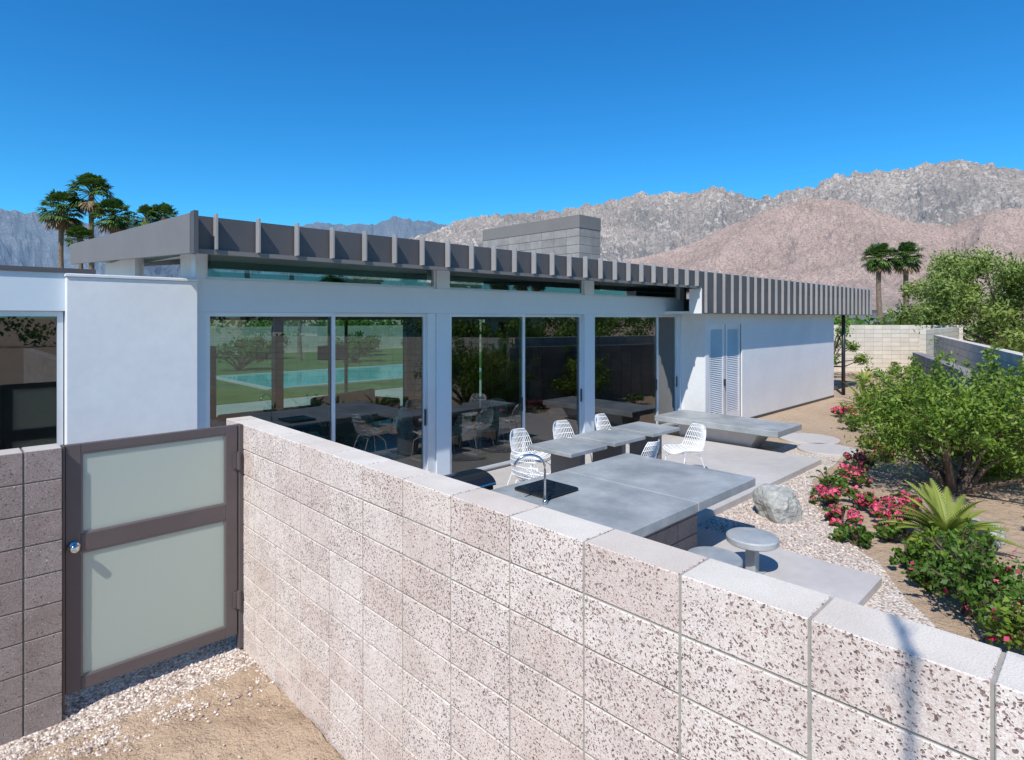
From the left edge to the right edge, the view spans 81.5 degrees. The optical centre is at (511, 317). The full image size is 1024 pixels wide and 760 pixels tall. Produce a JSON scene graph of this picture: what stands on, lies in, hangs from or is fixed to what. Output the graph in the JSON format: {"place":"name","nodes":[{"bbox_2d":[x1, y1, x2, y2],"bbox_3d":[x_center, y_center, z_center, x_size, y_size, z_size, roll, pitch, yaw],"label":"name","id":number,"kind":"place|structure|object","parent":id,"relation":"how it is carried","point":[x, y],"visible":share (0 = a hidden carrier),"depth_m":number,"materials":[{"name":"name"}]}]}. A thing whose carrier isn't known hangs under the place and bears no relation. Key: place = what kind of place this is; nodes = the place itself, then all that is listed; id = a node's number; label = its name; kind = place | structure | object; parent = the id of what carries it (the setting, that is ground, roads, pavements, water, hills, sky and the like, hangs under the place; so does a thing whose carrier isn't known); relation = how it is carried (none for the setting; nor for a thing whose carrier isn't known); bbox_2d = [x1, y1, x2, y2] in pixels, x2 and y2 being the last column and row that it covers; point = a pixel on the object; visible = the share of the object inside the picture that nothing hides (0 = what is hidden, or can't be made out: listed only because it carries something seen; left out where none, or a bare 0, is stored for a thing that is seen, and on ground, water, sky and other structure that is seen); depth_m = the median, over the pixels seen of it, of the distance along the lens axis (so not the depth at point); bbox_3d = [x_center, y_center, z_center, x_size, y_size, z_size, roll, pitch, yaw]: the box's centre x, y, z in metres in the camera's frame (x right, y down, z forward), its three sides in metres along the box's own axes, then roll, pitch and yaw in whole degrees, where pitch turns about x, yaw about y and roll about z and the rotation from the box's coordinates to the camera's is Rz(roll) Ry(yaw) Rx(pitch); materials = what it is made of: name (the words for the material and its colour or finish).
{"place":"outdoors","nodes":[
{"label":"outdoors","id":0,"kind":"place"},
{"bbox_2d":[0,265,95,273],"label":"wing parapet","id":1,"kind":"structure","parent":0,"point":[80,271],"depth_m":8.45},
{"bbox_2d":[0,208,447,273],"bbox_3d":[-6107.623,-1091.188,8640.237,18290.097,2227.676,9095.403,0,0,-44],"label":"blue mountain","id":2,"kind":"structure","parent":0,"point":[26,240],"depth_m":9889.52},
{"bbox_2d":[216,348,480,404],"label":"lawn","id":3,"kind":"structure","parent":0,"point":[228,392],"depth_m":29.27,"materials":[{"name":"green plant"}]},
{"bbox_2d":[216,334,270,370],"bbox_3d":[-13.597,1.752,29.939,2.459,1.880,3.099,0,0,26],"label":"desert bush","id":4,"kind":"object","parent":3,"relation":"on","point":[244,348],"visible":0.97,"depth_m":29.77,"materials":[{"name":"green plant"}]},
{"bbox_2d":[216,364,480,389],"bbox_3d":[-7.034,2.630,28.032,11.600,0.080,6.600,0,0,-44],"label":"pool coping","id":5,"kind":"object","parent":3,"relation":"on","point":[251,384],"visible":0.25,"depth_m":24.60,"materials":[{"name":"concrete"}]},
{"bbox_2d":[335,336,380,361],"bbox_3d":[-9.548,1.880,35.502,2.928,1.628,2.886,0,0,-44],"label":"desert bush","id":6,"kind":"object","parent":3,"relation":"on","point":[370,343],"visible":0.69,"depth_m":35.38,"materials":[{"name":"green plant"}]},
{"bbox_2d":[216,380,480,416],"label":"patio","id":7,"kind":"structure","parent":0,"point":[266,405],"depth_m":18.27,"materials":[{"name":"concrete"}]},
{"bbox_2d":[101,254,676,297],"bbox_3d":[-3.844,0.740,11.002,15.728,3.480,6.265,0,0,-44],"label":"window glass","id":8,"kind":"object","parent":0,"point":[245,267],"visible":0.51,"depth_m":8.57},
{"bbox_2d":[0,0,1023,227],"label":"sky","id":9,"kind":"structure","parent":0,"point":[281,112],"materials":[{"name":"blue"}]},
{"bbox_2d":[90,319,1023,759],"bbox_3d":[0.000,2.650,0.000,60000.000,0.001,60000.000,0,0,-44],"label":"ground","id":10,"kind":"structure","parent":0,"point":[1004,505],"depth_m":8.14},
{"bbox_2d":[0,443,61,745],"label":"block wall","id":11,"kind":"structure","parent":10,"relation":"on","point":[30,589],"depth_m":3.78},
{"bbox_2d":[34,188,88,267],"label":"fan palm tree","id":12,"kind":"object","parent":10,"relation":"on","point":[61,220],"visible":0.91,"depth_m":59.39,"materials":[{"name":"green plant"}]},
{"bbox_2d":[63,225,96,268],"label":"fan palm tree","id":13,"kind":"object","parent":10,"relation":"on","point":[78,233],"visible":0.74,"depth_m":59.26,"materials":[{"name":"green plant"}]},
{"bbox_2d":[63,172,114,268],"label":"fan palm tree","id":14,"kind":"object","parent":10,"relation":"on","point":[93,182],"visible":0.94,"depth_m":59.49,"materials":[{"name":"green plant"}]},
{"bbox_2d":[87,198,134,263],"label":"fan palm tree","id":15,"kind":"object","parent":10,"relation":"on","point":[114,223],"visible":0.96,"depth_m":59.28,"materials":[{"name":"green plant"}]},
{"bbox_2d":[63,277,197,444],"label":"stucco wall","id":16,"kind":"structure","parent":10,"relation":"on","point":[130,357],"depth_m":6.26,"materials":[{"name":"white paint"}]},
{"bbox_2d":[64,273,198,281],"bbox_3d":[-4.062,-0.425,6.382,1.215,0.029,0.245,0,0,-44],"label":"stucco wall cap","id":17,"kind":"object","parent":16,"relation":"on","point":[126,277],"visible":0.7,"depth_m":6.25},
{"bbox_2d":[0,636,266,759],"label":"gravel strip","id":18,"kind":"object","parent":10,"relation":"on","point":[184,685],"visible":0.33,"depth_m":4.22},
{"bbox_2d":[129,204,159,228],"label":"fan palm tree","id":19,"kind":"object","parent":10,"relation":"on","point":[143,209],"visible":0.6,"depth_m":59.79,"materials":[{"name":"green plant"}]},
{"bbox_2d":[144,202,178,222],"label":"fan palm tree","id":20,"kind":"object","parent":10,"relation":"on","point":[166,209],"visible":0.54,"depth_m":59.75,"materials":[{"name":"green plant"}]},
{"bbox_2d":[20,665,341,759],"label":"sand yard","id":21,"kind":"structure","parent":10,"relation":"on","point":[251,736],"depth_m":3.73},
{"bbox_2d":[210,325,402,355],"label":"blocks","id":22,"kind":"structure","parent":10,"relation":"on","point":[313,338],"depth_m":46.35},
{"bbox_2d":[0,288,688,449],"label":"walls","id":23,"kind":"structure","parent":10,"relation":"on","point":[27,381],"depth_m":10.92,"materials":[{"name":"paint"}]},
{"bbox_2d":[0,254,677,473],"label":"window frames","id":24,"kind":"structure","parent":23,"relation":"attached to","point":[429,388],"depth_m":9.12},
{"bbox_2d":[0,270,683,314],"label":"beam","id":25,"kind":"structure","parent":23,"relation":"attached to","point":[30,291],"depth_m":8.13,"materials":[{"name":"white paint"}]},
{"bbox_2d":[105,254,190,277],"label":"side clerestory wall","id":26,"kind":"structure","parent":25,"relation":"on","point":[128,267],"depth_m":9.33,"materials":[{"name":"white paint"}]},
{"bbox_2d":[101,255,696,293],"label":"roof beam","id":27,"kind":"structure","parent":23,"relation":"on","point":[149,259],"depth_m":10.02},
{"bbox_2d":[70,213,189,263],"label":"roof side fascia","id":28,"kind":"structure","parent":27,"relation":"attached to","point":[168,237],"depth_m":7.39,"materials":[{"name":"paint"}]},
{"bbox_2d":[190,210,197,253],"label":"corner trim","id":29,"kind":"structure","parent":28,"relation":"attached to","point":[193,231],"depth_m":5.88,"materials":[{"name":"paint"}]},
{"bbox_2d":[317,317,502,359],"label":"pendant lamps","id":30,"kind":"object","parent":27,"relation":"hanging from","point":[492,345],"visible":0.83,"depth_m":9.59,"materials":[{"name":"paint"}]},
{"bbox_2d":[198,216,869,299],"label":"front fascia","id":31,"kind":"structure","parent":27,"relation":"attached to","point":[240,236],"depth_m":7.83,"materials":[{"name":"paint"}]},
{"bbox_2d":[198,249,701,287],"bbox_3d":[0.487,-0.672,9.525,10.221,0.045,0.058,0,0,-44],"label":"front fascia strip","id":32,"kind":"object","parent":31,"relation":"attached to","point":[263,255],"visible":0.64,"depth_m":7.66,"materials":[{"name":"paint"}]},
{"bbox_2d":[213,213,871,314],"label":"fascia fins","id":33,"kind":"object","parent":31,"relation":"attached to","point":[447,253],"visible":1,"depth_m":12.87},
{"bbox_2d":[483,214,600,259],"bbox_3d":[0.689,-1.507,15.630,0.840,1.906,3.470,0,0,-44],"label":"chimney","id":34,"kind":"object","parent":27,"relation":"on","point":[578,236],"visible":0.29,"depth_m":14.67,"materials":[{"name":"paint"}]},
{"bbox_2d":[689,288,701,312],"bbox_3d":[4.065,-0.375,13.160,0.018,0.550,0.300,0,0,-44],"label":"deep fascia return","id":35,"kind":"object","parent":27,"relation":"attached to","point":[695,300],"visible":1,"depth_m":13.15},
{"bbox_2d":[702,288,869,314],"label":"deep fascia","id":36,"kind":"structure","parent":27,"relation":"attached to","point":[727,301],"depth_m":15.54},
{"bbox_2d":[223,365,480,386],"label":"swimming pool","id":37,"kind":"structure","parent":10,"relation":"in","point":[321,376],"depth_m":26.59,"materials":[{"name":"liquid"}]},
{"bbox_2d":[321,386,837,472],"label":"floor slab","id":38,"kind":"structure","parent":10,"relation":"on","point":[386,440],"depth_m":12.37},
{"bbox_2d":[216,404,327,436],"bbox_3d":[-4.782,2.130,11.516,2.240,0.800,0.820,0,0,-44],"label":"sofa","id":39,"kind":"object","parent":38,"relation":"on","point":[303,418],"visible":0.3,"depth_m":11.48,"materials":[{"name":"fabric"}]},
{"bbox_2d":[308,423,371,443],"bbox_3d":[-2.799,2.165,9.692,1.000,0.730,1.000,0,0,-44],"label":"dining table","id":40,"kind":"object","parent":38,"relation":"on","point":[342,429],"visible":0.49,"depth_m":9.65,"materials":[{"name":"paint"}]},
{"bbox_2d":[210,312,484,410],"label":"frames","id":41,"kind":"structure","parent":38,"relation":"on","point":[277,362],"depth_m":14.26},
{"bbox_2d":[310,389,399,436],"bbox_3d":[-3.567,2.130,13.562,0.820,0.800,2.240,0,0,29],"label":"sofa","id":42,"kind":"object","parent":38,"relation":"on","point":[349,406],"visible":0.64,"depth_m":13.77,"materials":[{"name":"fabric"}]},
{"bbox_2d":[336,413,373,453],"bbox_3d":[-2.677,2.112,10.252,0.542,0.836,0.617,0,0,16],"label":"wire chair","id":43,"kind":"object","parent":38,"relation":"on","point":[351,440],"visible":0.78,"depth_m":10.37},
{"bbox_2d":[210,313,599,428],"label":"interior partitions","id":44,"kind":"object","parent":38,"relation":"on","point":[559,368],"visible":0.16,"depth_m":14.60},
{"bbox_2d":[396,409,421,459],"bbox_3d":[-1.789,2.112,10.853,0.617,0.836,0.542,0,0,16],"label":"wire chair","id":45,"kind":"object","parent":38,"relation":"on","point":[406,431],"visible":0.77,"depth_m":10.91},
{"bbox_2d":[191,254,684,474],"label":"pillars","id":46,"kind":"structure","parent":38,"relation":"on","point":[198,270],"depth_m":9.29,"materials":[{"name":"white paint"}]},
{"bbox_2d":[452,412,473,460],"bbox_3d":[-1.025,2.112,10.816,0.618,0.836,0.542,0,0,36],"label":"wire chair","id":47,"kind":"object","parent":38,"relation":"on","point":[466,428],"visible":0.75,"depth_m":10.69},
{"bbox_2d":[452,407,485,451],"bbox_3d":[-1.006,2.165,11.506,1.000,0.730,1.000,0,0,-44],"label":"dining table","id":48,"kind":"object","parent":38,"relation":"on","point":[456,412],"visible":0.5,"depth_m":11.47,"materials":[{"name":"paint"}]},
{"bbox_2d":[475,409,506,453],"bbox_3d":[-0.400,2.112,11.289,0.542,0.836,0.618,0,0,-14],"label":"wire chair","id":49,"kind":"object","parent":38,"relation":"on","point":[493,424],"visible":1,"depth_m":11.12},
{"bbox_2d":[477,399,508,443],"bbox_3d":[-0.382,2.112,12.198,0.542,0.836,0.618,0,0,26],"label":"wire chair","id":50,"kind":"object","parent":38,"relation":"on","point":[501,405],"visible":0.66,"depth_m":12.34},
{"bbox_2d":[481,322,540,426],"bbox_3d":[0.008,1.320,14.479,1.680,2.420,0.370,0,0,-44],"label":"bookcase","id":51,"kind":"object","parent":38,"relation":"on","point":[508,375],"visible":0.77,"depth_m":14.34,"materials":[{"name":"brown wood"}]},
{"bbox_2d":[210,305,1022,351],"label":"distant trees","id":52,"kind":"object","parent":10,"relation":"on","point":[266,323],"visible":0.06,"depth_m":52.90,"materials":[{"name":"green plant"}]},
{"bbox_2d":[226,416,1023,759],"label":"block wall","id":53,"kind":"structure","parent":10,"relation":"on","point":[396,610],"depth_m":2.41,"materials":[{"name":"concrete"}]},
{"bbox_2d":[60,423,242,714],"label":"garden gate","id":54,"kind":"structure","parent":53,"relation":"attached to","point":[152,548],"depth_m":4.30,"materials":[{"name":"glass"}]},
{"bbox_2d":[488,434,820,523],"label":"patio slab","id":55,"kind":"structure","parent":10,"relation":"on","point":[760,466],"depth_m":10.34,"materials":[{"name":"concrete"}]},
{"bbox_2d":[443,468,495,489],"bbox_3d":[-0.577,2.170,6.776,0.660,0.760,0.620,0,0,-44],"label":"barbecue grill","id":56,"kind":"object","parent":55,"relation":"on","point":[481,478],"visible":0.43,"depth_m":6.78,"materials":[{"name":"metal"}]},
{"bbox_2d":[510,450,547,482],"bbox_3d":[0.272,2.132,7.821,0.542,0.836,0.618,0,0,41],"label":"wire chair","id":57,"kind":"object","parent":55,"relation":"on","point":[512,458],"visible":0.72,"depth_m":7.67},
{"bbox_2d":[507,428,550,484],"bbox_3d":[0.264,2.132,8.978,0.618,0.836,0.542,0,0,44],"label":"wire chair","id":58,"kind":"object","parent":55,"relation":"on","point":[512,438],"visible":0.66,"depth_m":9.09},
{"bbox_2d":[528,437,606,472],"bbox_3d":[0.790,2.178,8.440,0.800,0.745,0.800,0,0,-44],"label":"concrete dining table","id":59,"kind":"object","parent":55,"relation":"on","point":[566,453],"visible":0.51,"depth_m":8.35,"materials":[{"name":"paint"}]},
{"bbox_2d":[572,429,645,461],"bbox_3d":[1.485,2.178,9.116,0.800,0.745,0.800,0,0,-44],"label":"concrete dining table","id":60,"kind":"object","parent":55,"relation":"on","point":[615,442],"visible":0.48,"depth_m":9.03,"materials":[{"name":"paint"}]},
{"bbox_2d":[611,421,679,458],"bbox_3d":[2.202,2.178,9.813,0.800,0.745,0.800,0,0,-44],"label":"concrete dining table","id":61,"kind":"object","parent":55,"relation":"on","point":[651,432],"visible":0.46,"depth_m":9.71,"materials":[{"name":"paint"}]},
{"bbox_2d":[663,423,705,467],"bbox_3d":[2.778,2.132,9.451,0.618,0.836,0.542,0,0,-24],"label":"wire chair","id":62,"kind":"object","parent":55,"relation":"on","point":[678,449],"visible":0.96,"depth_m":9.51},
{"bbox_2d":[682,314,708,412],"bbox_3d":[4.342,1.274,14.096,0.160,2.751,0.617,0,0,-44],"label":"corner post","id":63,"kind":"object","parent":10,"relation":"on","point":[695,362],"visible":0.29,"depth_m":14.00,"materials":[{"name":"white paint"}]},
{"bbox_2d":[724,324,740,416],"bbox_3d":[5.228,1.340,14.519,1.700,2.380,0.049,0,0,-44],"label":"door handle and reveals","id":64,"kind":"object","parent":63,"relation":"attached to","point":[740,372],"visible":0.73,"depth_m":15.11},
{"bbox_2d":[709,324,739,415],"bbox_3d":[5.196,1.340,14.552,1.680,2.380,0.040,0,0,-44],"label":"louvred door","id":65,"kind":"structure","parent":64,"relation":"attached to","point":[724,361],"depth_m":14.52,"materials":[{"name":"white paint"}]},
{"bbox_2d":[655,410,801,448],"bbox_3d":[4.470,2.390,12.472,1.200,0.520,2.650,0,0,-44],"label":"concrete bench","id":66,"kind":"object","parent":10,"relation":"on","point":[755,433],"visible":0.95,"depth_m":12.11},
{"bbox_2d":[741,314,833,417],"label":"garden stucco wall","id":67,"kind":"structure","parent":10,"relation":"on","point":[787,360],"depth_m":16.99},
{"bbox_2d":[665,311,794,314],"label":"deep soffit","id":68,"kind":"structure","parent":67,"relation":"on","point":[676,312],"depth_m":13.63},
{"bbox_2d":[696,527,881,605],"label":"patio slab","id":69,"kind":"structure","parent":10,"relation":"on","point":[832,580],"depth_m":5.97,"materials":[{"name":"concrete"}]},
{"bbox_2d":[491,453,754,550],"bbox_3d":[1.235,1.964,6.641,2.769,1.211,1.800,0,0,-44],"label":"concrete outdoor counter","id":70,"kind":"object","parent":69,"relation":"on","point":[659,500],"visible":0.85,"depth_m":6.38,"materials":[{"name":"grey concrete"}]},
{"bbox_2d":[688,546,742,567],"bbox_3d":[1.851,2.373,5.455,0.500,0.370,0.500,0,0,-44],"label":"concrete stool","id":71,"kind":"object","parent":69,"relation":"on","point":[724,555],"visible":0.38,"depth_m":5.50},
{"bbox_2d":[726,527,778,573],"bbox_3d":[2.417,2.373,5.977,0.500,0.370,0.500,0,0,-44],"label":"concrete stool","id":72,"kind":"object","parent":69,"relation":"on","point":[752,542],"visible":0.9,"depth_m":5.92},
{"bbox_2d":[779,433,839,444],"bbox_3d":[6.439,2.635,12.887,1.200,0.070,1.200,0,0,-44],"label":"stepping stone","id":73,"kind":"object","parent":10,"relation":"on","point":[798,438],"visible":0.75,"depth_m":12.81,"materials":[{"name":"concrete"}]},
{"bbox_2d":[697,443,938,628],"bbox_3d":[4.822,2.645,6.014,11.500,0.001,7.900,0,0,-44],"label":"gravel bed","id":74,"kind":"object","parent":10,"relation":"on","point":[891,599],"visible":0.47,"depth_m":7.16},
{"bbox_2d":[0,476,895,759],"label":"gravel pebbles","id":75,"kind":"object","parent":74,"relation":"on","point":[162,700],"visible":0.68,"depth_m":4.20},
{"bbox_2d":[752,483,802,523],"bbox_3d":[3.532,2.538,7.935,0.568,0.594,0.582,0,0,-23],"label":"boulder","id":76,"kind":"object","parent":74,"relation":"on","point":[777,504],"visible":0.75,"depth_m":7.72,"materials":[{"name":"stone"}]},
{"bbox_2d":[797,443,858,457],"bbox_3d":[6.282,2.635,11.828,1.100,0.070,1.100,0,0,-44],"label":"stepping stone","id":77,"kind":"object","parent":74,"relation":"on","point":[829,450],"visible":0.78,"depth_m":11.74,"materials":[{"name":"concrete"}]},
{"bbox_2d":[807,466,849,488],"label":"flowering plant","id":78,"kind":"object","parent":10,"relation":"on","point":[832,479],"visible":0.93,"depth_m":9.13,"materials":[{"name":"green plant"}]},
{"bbox_2d":[809,484,852,505],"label":"flowering plant","id":79,"kind":"object","parent":10,"relation":"on","point":[832,494],"visible":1,"depth_m":8.35,"materials":[{"name":"pink plant"}]},
{"bbox_2d":[822,504,863,525],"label":"flowering plant","id":80,"kind":"object","parent":10,"relation":"on","point":[836,511],"visible":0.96,"depth_m":7.54,"materials":[{"name":"pink plant"}]},
{"bbox_2d":[841,315,844,394],"bbox_3d":[11.388,1.275,20.420,0.120,2.750,0.120,0,0,-44],"label":"steel post","id":81,"kind":"object","parent":10,"relation":"on","point":[843,354],"visible":1,"depth_m":20.37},
{"bbox_2d":[834,315,871,367],"bbox_3d":[13.939,0.997,26.389,3.549,3.318,3.157,0,0,25],"label":"desert tree","id":82,"kind":"object","parent":10,"relation":"on","point":[852,346],"visible":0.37,"depth_m":25.76,"materials":[{"name":"green plant"}]},
{"bbox_2d":[835,467,873,485],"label":"flowering plant","id":83,"kind":"object","parent":10,"relation":"on","point":[855,476],"visible":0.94,"depth_m":9.29,"materials":[{"name":"pink plant"}]},
{"bbox_2d":[828,522,881,547],"bbox_3d":[3.962,2.509,6.916,0.373,0.294,0.533,0,0,-44],"label":"flowering plant","id":84,"kind":"object","parent":10,"relation":"on","point":[852,532],"visible":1,"depth_m":6.92,"materials":[{"name":"green plant"}]},
{"bbox_2d":[842,448,876,468],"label":"flowering plant","id":85,"kind":"object","parent":10,"relation":"on","point":[860,459],"visible":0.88,"depth_m":10.51,"materials":[{"name":"pink plant"}]},
{"bbox_2d":[854,491,898,515],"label":"flowering plant","id":86,"kind":"object","parent":10,"relation":"on","point":[870,503],"visible":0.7,"depth_m":8.02,"materials":[{"name":"pink plant"}]},
{"bbox_2d":[861,242,897,323],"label":"fan palm tree","id":87,"kind":"object","parent":10,"relation":"on","point":[878,264],"visible":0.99,"depth_m":59.85,"materials":[{"name":"green plant"}]},
{"bbox_2d":[871,514,914,542],"bbox_3d":[4.533,2.505,7.072,0.445,0.302,0.438,0,0,15],"label":"flowering plant","id":88,"kind":"object","parent":10,"relation":"on","point":[886,532],"visible":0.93,"depth_m":6.97,"materials":[{"name":"green plant"}]},
{"bbox_2d":[872,506,913,523],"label":"flowering plant","id":89,"kind":"object","parent":10,"relation":"on","point":[877,512],"visible":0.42,"depth_m":7.55,"materials":[{"name":"pink plant"}]},
{"bbox_2d":[834,325,962,371],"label":"blocks","id":90,"kind":"structure","parent":10,"relation":"on","point":[883,347],"depth_m":29.35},
{"bbox_2d":[887,488,923,512],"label":"flowering plant","id":91,"kind":"object","parent":10,"relation":"on","point":[902,499],"visible":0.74,"depth_m":8.18,"materials":[{"name":"pink plant"}]},
{"bbox_2d":[891,241,926,320],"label":"fan palm tree","id":92,"kind":"object","parent":10,"relation":"on","point":[905,265],"visible":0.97,"depth_m":59.60,"materials":[{"name":"green plant"}]},
{"bbox_2d":[888,538,934,567],"bbox_3d":[4.204,2.504,6.334,0.479,0.305,0.429,0,0,9],"label":"flowering plant","id":93,"kind":"object","parent":10,"relation":"on","point":[904,556],"visible":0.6,"depth_m":6.24,"materials":[{"name":"green plant"}]},
{"bbox_2d":[863,352,984,443],"bbox_3d":[8.710,1.696,12.395,2.517,1.979,2.114,0,0,-11],"label":"shrub","id":94,"kind":"object","parent":10,"relation":"on","point":[919,368],"visible":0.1,"depth_m":12.49,"materials":[{"name":"green plant"}]},
{"bbox_2d":[901,560,951,591],"bbox_3d":[4.049,2.529,5.823,0.409,0.254,0.386,0,0,-27],"label":"flowering plant","id":95,"kind":"object","parent":10,"relation":"on","point":[913,574],"visible":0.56,"depth_m":5.78,"materials":[{"name":"green plant"}]},
{"bbox_2d":[831,338,1023,496],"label":"shrub","id":96,"kind":"object","parent":10,"relation":"on","point":[965,429],"visible":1,"depth_m":8.73,"materials":[{"name":"green plant"}]},
{"bbox_2d":[920,327,958,356],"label":"blocks","id":97,"kind":"structure","parent":10,"relation":"on","point":[926,336],"depth_m":23.76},
{"bbox_2d":[913,352,976,470],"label":"blocks","id":98,"kind":"structure","parent":10,"relation":"on","point":[925,358],"depth_m":11.44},
{"bbox_2d":[878,478,1023,551],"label":"sago palm","id":99,"kind":"object","parent":10,"relation":"on","point":[944,516],"visible":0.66,"depth_m":6.90,"materials":[{"name":"green plant"}]},
{"bbox_2d":[879,238,1023,352],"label":"palo verde tree","id":100,"kind":"object","parent":10,"relation":"on","point":[950,296],"visible":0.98,"depth_m":29.32,"materials":[{"name":"green plant"}]},
{"bbox_2d":[907,517,995,571],"bbox_3d":[4.408,2.317,5.933,0.795,0.695,0.794,0,0,-44],"label":"garden shrub","id":101,"kind":"object","parent":10,"relation":"on","point":[933,537],"visible":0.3,"depth_m":6.00,"materials":[{"name":"green plant"}]},
{"bbox_2d":[906,523,1023,642],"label":"garden shrub","id":102,"kind":"object","parent":10,"relation":"on","point":[970,575],"visible":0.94,"depth_m":5.22,"materials":[{"name":"green plant"}]},
{"bbox_2d":[932,344,1023,487],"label":"shrub","id":103,"kind":"object","parent":10,"relation":"on","point":[1021,386],"visible":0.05,"depth_m":9.83,"materials":[{"name":"green plant"}]},
{"bbox_2d":[934,335,1023,413],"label":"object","id":104,"kind":"structure","parent":10,"relation":"on","point":[969,351],"depth_m":14.94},
{"bbox_2d":[979,595,1023,650],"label":"garden shrub","id":105,"kind":"object","parent":10,"relation":"on","point":[1007,619],"visible":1,"depth_m":4.53,"materials":[{"name":"green plant"}]},
{"bbox_2d":[409,159,1023,282],"bbox_3d":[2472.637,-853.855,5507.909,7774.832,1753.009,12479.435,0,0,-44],"label":"granite mountain","id":106,"kind":"structure","parent":0,"point":[640,224],"depth_m":6910.71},
{"bbox_2d":[709,314,740,323],"bbox_3d":[5.144,0.025,14.606,1.700,0.251,0.230,0,0,-44],"label":"door transom","id":107,"kind":"object","parent":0,"point":[724,318],"depth_m":14.50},
{"bbox_2d":[622,197,1023,318],"bbox_3d":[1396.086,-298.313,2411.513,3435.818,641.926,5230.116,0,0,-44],"label":"brown mountain","id":108,"kind":"structure","parent":0,"point":[814,240],"depth_m":2684.43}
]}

